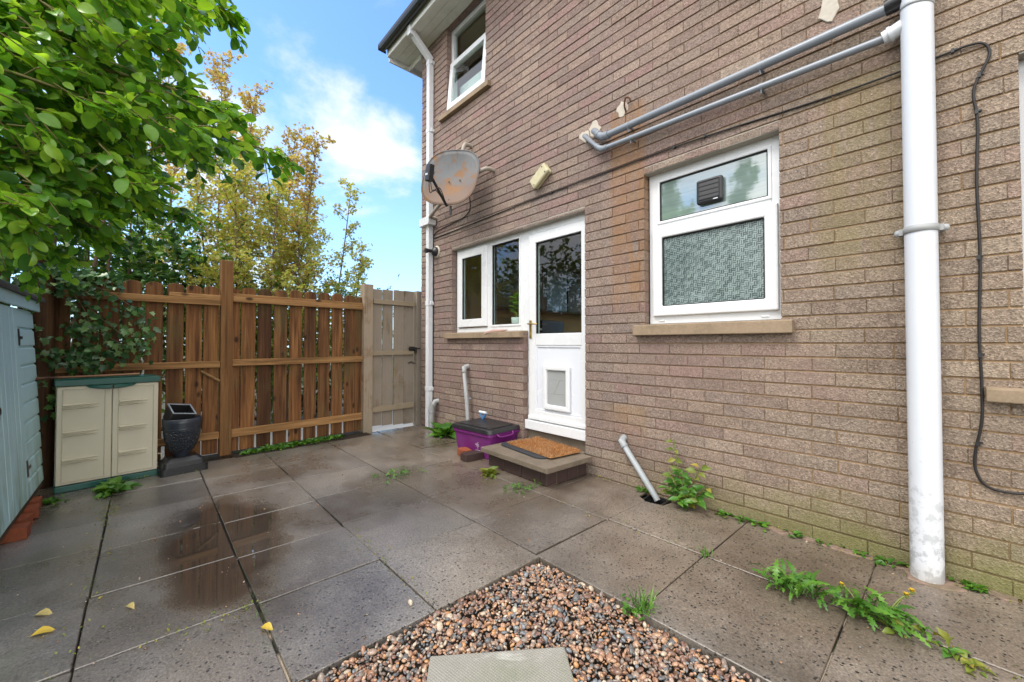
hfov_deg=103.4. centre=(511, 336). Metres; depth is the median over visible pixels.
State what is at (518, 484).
weed
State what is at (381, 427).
back path
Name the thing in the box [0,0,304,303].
overhanging shrub
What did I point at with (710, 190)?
extractor fan
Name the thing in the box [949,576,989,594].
wall weed
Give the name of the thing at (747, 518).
wall weed
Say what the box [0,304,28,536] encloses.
door
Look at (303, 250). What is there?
maple sapling
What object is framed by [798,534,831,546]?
wall weed
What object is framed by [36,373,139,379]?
wooden cane
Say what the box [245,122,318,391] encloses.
maple sapling
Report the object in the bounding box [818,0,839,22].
filler patch
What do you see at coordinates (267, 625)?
fallen leaf
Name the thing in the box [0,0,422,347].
sky
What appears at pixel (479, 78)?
window
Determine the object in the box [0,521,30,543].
brick
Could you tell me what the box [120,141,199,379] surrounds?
maple sapling
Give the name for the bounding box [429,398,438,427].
drain pipe
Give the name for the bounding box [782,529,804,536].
wall weed
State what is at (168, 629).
joint moss
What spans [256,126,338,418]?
maple sapling
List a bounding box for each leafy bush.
[10,52,246,391]
[15,173,207,372]
[61,199,330,431]
[184,250,392,420]
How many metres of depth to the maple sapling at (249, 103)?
5.67 m
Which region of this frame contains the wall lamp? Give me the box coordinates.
[530,163,550,189]
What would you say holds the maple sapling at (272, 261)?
on the back path
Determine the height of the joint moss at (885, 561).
0.024 m
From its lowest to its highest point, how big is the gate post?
1.760 m
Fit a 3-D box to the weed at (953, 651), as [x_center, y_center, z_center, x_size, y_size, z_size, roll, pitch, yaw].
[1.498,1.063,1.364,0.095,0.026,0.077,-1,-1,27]
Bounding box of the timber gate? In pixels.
[372,289,419,425]
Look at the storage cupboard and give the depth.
3.00 m
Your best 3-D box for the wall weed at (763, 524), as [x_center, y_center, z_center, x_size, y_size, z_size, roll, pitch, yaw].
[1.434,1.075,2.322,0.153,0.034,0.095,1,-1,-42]
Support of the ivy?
attached to the timber fence
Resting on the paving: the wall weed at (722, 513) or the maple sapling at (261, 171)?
the wall weed at (722, 513)
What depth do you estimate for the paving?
1.85 m
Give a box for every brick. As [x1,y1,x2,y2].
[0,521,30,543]
[14,513,32,524]
[22,503,39,518]
[28,496,42,507]
[457,447,471,455]
[460,450,483,462]
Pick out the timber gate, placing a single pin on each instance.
(394, 350)
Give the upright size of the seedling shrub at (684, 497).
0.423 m
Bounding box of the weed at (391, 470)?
[370,466,426,483]
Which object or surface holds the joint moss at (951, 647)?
on the paving
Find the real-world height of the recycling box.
0.278 m
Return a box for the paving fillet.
[766,525,1023,604]
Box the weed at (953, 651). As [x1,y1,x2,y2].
[936,641,972,657]
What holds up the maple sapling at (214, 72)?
on the ground
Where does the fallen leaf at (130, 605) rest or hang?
on the paving
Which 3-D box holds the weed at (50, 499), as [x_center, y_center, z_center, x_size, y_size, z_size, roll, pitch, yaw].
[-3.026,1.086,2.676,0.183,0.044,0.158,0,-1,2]
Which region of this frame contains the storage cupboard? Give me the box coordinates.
[53,374,162,493]
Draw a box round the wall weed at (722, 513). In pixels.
[714,509,735,517]
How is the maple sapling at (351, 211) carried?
on the ground
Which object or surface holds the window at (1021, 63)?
in the brick house
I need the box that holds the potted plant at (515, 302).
[509,292,518,323]
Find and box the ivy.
[0,259,160,421]
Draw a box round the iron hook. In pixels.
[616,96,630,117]
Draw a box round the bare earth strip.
[230,432,370,457]
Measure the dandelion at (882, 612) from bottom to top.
0.168 m
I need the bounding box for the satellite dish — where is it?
[421,142,495,219]
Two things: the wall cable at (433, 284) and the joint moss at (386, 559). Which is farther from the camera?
the wall cable at (433, 284)
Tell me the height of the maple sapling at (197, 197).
3.986 m
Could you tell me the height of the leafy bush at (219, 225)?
3.100 m
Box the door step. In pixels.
[481,438,591,486]
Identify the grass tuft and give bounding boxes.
[624,582,661,614]
[699,546,712,557]
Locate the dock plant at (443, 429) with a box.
[424,422,455,438]
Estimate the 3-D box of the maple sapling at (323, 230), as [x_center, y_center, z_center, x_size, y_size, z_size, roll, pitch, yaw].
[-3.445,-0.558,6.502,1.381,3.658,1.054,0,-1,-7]
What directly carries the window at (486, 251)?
in the brick house
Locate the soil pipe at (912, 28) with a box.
[881,0,967,591]
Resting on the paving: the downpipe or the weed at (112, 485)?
the weed at (112, 485)
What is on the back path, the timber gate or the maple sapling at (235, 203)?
the maple sapling at (235, 203)
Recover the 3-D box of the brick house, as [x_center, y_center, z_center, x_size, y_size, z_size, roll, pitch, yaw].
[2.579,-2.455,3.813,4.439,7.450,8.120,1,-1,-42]
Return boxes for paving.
[0,425,1023,681]
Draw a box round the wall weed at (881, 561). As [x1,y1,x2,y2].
[841,545,909,568]
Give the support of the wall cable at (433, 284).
attached to the brick house
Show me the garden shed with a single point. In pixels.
(21, 474)
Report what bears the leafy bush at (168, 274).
on the ground
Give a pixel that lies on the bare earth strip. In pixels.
(321, 442)
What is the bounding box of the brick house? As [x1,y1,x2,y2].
[378,0,1023,601]
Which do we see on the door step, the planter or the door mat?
the door mat
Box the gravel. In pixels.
[301,563,760,681]
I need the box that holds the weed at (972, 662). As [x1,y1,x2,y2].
[958,648,995,678]
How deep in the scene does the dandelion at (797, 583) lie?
1.69 m
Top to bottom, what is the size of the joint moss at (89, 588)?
0.025 m
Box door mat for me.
[501,436,580,458]
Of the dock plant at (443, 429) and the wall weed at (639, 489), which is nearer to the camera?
the wall weed at (639, 489)
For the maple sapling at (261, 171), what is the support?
on the ground
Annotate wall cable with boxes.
[433,42,1023,494]
[433,197,470,373]
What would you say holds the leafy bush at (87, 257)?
on the ground
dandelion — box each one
[751,558,850,615]
[815,581,958,661]
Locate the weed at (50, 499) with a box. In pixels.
[42,494,69,505]
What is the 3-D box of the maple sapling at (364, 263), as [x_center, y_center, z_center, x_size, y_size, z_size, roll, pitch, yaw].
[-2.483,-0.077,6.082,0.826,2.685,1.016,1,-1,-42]
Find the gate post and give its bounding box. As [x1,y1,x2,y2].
[413,291,421,424]
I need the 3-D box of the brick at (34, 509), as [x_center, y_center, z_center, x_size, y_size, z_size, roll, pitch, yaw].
[-2.958,1.060,2.389,0.102,0.065,0.215,-1,-1,43]
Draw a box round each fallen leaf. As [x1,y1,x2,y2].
[30,626,54,636]
[34,608,51,615]
[125,602,133,608]
[261,622,272,630]
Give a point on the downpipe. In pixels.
(427, 223)
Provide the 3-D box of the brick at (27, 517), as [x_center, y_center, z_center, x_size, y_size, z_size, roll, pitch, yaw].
[-2.851,1.058,2.256,0.215,0.065,0.102,1,-1,-34]
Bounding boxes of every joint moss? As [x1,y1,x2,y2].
[42,519,117,678]
[89,493,119,527]
[139,599,258,648]
[334,527,438,606]
[759,522,1020,604]
[856,614,1020,679]
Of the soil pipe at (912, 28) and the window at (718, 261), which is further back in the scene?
the window at (718, 261)
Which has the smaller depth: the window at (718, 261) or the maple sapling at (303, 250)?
the window at (718, 261)
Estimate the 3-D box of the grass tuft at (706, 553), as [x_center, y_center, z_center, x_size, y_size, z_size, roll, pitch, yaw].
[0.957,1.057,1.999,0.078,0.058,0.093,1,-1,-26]
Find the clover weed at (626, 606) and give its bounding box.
[620,594,655,620]
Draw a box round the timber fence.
[0,226,372,489]
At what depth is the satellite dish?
4.24 m
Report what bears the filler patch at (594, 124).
attached to the brick house
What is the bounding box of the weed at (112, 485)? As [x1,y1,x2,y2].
[91,476,141,498]
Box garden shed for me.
[0,279,45,542]
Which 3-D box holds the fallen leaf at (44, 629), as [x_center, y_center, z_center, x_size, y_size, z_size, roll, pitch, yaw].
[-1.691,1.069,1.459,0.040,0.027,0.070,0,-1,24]
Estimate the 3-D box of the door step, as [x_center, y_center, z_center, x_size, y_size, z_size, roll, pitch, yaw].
[0.207,1.032,3.363,0.572,0.160,0.805,1,-1,-40]
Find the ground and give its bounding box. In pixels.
[141,351,421,437]
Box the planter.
[157,415,207,477]
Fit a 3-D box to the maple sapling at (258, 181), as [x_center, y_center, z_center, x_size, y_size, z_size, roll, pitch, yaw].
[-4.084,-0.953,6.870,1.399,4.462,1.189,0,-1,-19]
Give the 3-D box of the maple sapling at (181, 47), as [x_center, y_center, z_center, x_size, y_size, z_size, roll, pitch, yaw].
[-4.737,-1.531,5.667,1.168,5.574,1.239,0,-1,-24]
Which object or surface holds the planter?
on the paving
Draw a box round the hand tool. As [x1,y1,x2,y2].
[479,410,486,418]
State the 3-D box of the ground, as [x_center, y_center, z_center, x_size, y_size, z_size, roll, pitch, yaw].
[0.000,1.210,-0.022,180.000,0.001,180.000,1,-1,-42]
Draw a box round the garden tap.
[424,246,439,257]
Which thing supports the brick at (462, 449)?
on the paving
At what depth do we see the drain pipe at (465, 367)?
4.40 m
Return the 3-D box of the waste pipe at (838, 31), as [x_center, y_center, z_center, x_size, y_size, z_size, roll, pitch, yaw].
[1.224,-1.587,2.596,0.124,0.177,1.740,1,-1,-42]
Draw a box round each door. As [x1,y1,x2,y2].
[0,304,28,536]
[524,213,585,440]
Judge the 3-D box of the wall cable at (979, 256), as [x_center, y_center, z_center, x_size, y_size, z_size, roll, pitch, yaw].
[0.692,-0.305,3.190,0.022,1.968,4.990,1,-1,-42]
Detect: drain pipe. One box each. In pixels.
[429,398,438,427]
[462,364,471,419]
[618,434,659,501]
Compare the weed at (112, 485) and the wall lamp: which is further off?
the wall lamp
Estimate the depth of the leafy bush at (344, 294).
6.23 m
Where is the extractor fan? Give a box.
[697,175,723,205]
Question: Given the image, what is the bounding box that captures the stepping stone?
[427,647,573,681]
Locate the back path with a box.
[53,410,414,479]
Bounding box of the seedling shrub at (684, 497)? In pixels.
[657,439,713,509]
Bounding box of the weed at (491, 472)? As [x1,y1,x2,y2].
[478,466,498,478]
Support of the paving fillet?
on the paving
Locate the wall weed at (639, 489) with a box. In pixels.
[635,486,648,493]
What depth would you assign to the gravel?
1.45 m
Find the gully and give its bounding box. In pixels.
[642,494,670,504]
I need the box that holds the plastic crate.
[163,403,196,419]
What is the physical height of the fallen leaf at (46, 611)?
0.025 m
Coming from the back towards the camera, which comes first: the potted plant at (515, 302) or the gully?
the potted plant at (515, 302)
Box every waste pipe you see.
[582,35,883,151]
[591,5,885,140]
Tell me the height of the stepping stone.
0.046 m
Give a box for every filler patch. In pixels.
[579,120,601,142]
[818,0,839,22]
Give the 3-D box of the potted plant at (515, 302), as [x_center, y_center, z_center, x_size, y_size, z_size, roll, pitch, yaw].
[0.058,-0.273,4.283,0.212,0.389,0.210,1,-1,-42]
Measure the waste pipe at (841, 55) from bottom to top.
0.283 m
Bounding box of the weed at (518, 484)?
[501,479,541,493]
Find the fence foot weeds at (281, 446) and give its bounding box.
[236,434,345,454]
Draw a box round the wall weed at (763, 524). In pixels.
[751,521,769,531]
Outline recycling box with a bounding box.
[452,418,519,459]
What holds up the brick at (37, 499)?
on the paving
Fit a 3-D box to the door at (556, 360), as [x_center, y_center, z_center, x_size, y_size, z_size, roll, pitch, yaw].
[0.393,-0.090,3.625,0.140,1.918,0.831,1,-1,-42]
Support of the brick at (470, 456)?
on the paving
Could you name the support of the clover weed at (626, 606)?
on the gravel
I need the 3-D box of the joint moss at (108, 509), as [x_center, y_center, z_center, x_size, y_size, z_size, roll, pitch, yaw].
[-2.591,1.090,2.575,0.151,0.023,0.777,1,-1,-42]
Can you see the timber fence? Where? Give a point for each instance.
(221, 330)
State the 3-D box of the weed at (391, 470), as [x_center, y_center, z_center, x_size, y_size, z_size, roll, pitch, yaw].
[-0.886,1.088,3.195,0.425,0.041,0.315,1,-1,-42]
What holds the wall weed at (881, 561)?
on the paving
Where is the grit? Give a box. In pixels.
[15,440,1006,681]
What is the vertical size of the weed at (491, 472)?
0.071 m
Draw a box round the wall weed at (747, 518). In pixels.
[734,515,755,523]
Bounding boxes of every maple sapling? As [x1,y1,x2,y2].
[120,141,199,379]
[121,19,219,390]
[151,129,262,430]
[163,156,296,426]
[166,48,258,284]
[196,80,273,290]
[205,125,276,318]
[234,178,316,365]
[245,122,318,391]
[246,145,303,409]
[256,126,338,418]
[256,188,341,347]
[260,197,343,421]
[316,177,364,416]
[330,241,373,387]
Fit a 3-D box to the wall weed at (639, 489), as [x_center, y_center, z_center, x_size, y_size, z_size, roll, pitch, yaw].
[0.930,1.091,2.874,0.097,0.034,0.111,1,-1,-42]
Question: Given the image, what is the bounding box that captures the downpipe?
[407,23,435,426]
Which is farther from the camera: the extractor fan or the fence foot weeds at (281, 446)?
the fence foot weeds at (281, 446)
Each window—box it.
[447,0,485,109]
[457,232,523,332]
[649,135,781,323]
[1018,60,1023,325]
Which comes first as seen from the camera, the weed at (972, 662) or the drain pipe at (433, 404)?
the weed at (972, 662)
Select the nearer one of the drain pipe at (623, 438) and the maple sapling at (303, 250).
the drain pipe at (623, 438)

